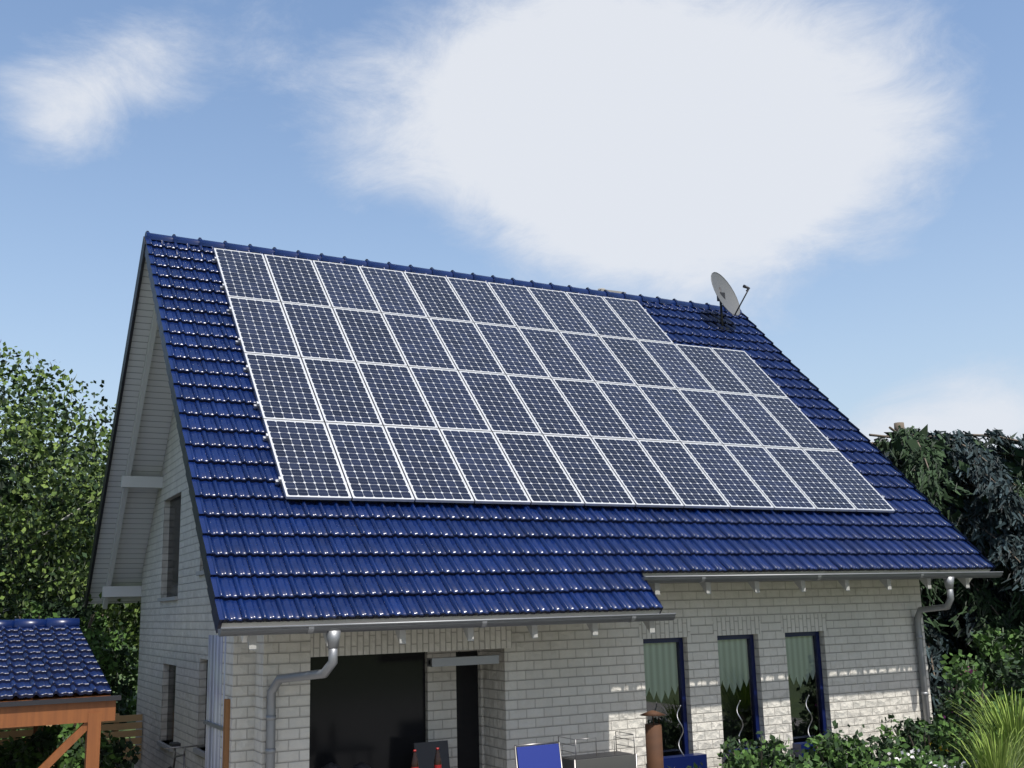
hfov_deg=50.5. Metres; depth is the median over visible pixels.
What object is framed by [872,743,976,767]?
white flower shrub
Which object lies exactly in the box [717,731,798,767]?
shrub
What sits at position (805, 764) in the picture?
shrub
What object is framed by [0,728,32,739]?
hedge
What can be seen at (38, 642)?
carport roof
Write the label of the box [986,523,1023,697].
tree
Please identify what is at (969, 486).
blue spruce
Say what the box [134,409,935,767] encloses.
house walls
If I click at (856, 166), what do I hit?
sky
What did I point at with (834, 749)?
shrub
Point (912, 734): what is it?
shrub
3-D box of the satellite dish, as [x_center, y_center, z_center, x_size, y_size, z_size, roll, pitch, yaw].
[4.402,-1.701,21.945,0.751,1.251,0.716,-2,-12,4]
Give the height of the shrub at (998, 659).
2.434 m
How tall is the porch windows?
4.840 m
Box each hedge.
[0,723,140,767]
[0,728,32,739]
[3,592,137,731]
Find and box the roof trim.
[144,231,995,632]
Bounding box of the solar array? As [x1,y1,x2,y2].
[212,248,894,511]
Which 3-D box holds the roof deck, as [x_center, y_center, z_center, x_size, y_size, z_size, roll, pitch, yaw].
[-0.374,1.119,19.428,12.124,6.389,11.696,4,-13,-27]
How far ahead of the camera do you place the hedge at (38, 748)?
17.07 m
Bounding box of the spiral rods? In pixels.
[677,695,812,755]
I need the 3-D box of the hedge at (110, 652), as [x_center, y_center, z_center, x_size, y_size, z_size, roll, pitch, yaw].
[-9.043,5.837,21.552,3.440,3.338,2.622,4,-13,-27]
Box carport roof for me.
[0,618,110,699]
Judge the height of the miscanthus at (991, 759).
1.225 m
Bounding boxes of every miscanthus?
[940,725,1023,767]
[944,686,1023,767]
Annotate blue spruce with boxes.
[869,422,1023,737]
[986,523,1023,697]
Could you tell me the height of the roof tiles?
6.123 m
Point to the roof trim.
(202, 535)
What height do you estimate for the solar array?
4.540 m
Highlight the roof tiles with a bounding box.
[149,238,992,622]
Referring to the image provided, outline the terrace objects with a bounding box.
[164,710,665,767]
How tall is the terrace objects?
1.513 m
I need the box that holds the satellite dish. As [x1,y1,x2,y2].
[710,272,749,329]
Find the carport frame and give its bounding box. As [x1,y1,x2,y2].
[0,632,142,767]
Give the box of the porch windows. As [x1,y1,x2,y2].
[157,495,845,767]
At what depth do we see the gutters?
12.57 m
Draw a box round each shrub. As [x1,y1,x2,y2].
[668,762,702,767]
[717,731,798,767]
[791,719,888,767]
[796,754,857,767]
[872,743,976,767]
[874,714,984,767]
[928,653,1004,752]
[939,624,1023,736]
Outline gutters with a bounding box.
[218,571,1002,767]
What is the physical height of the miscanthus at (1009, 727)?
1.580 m
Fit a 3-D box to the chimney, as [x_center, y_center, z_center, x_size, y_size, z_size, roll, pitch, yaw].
[1.941,-1.281,22.172,0.600,1.340,0.600,4,-13,-27]
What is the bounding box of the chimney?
[598,288,625,292]
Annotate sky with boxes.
[0,0,1023,579]
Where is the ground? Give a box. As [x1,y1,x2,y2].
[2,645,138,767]
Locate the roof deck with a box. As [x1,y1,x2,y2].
[84,236,990,649]
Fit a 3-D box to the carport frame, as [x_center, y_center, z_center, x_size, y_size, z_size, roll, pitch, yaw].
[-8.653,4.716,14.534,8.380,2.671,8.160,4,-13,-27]

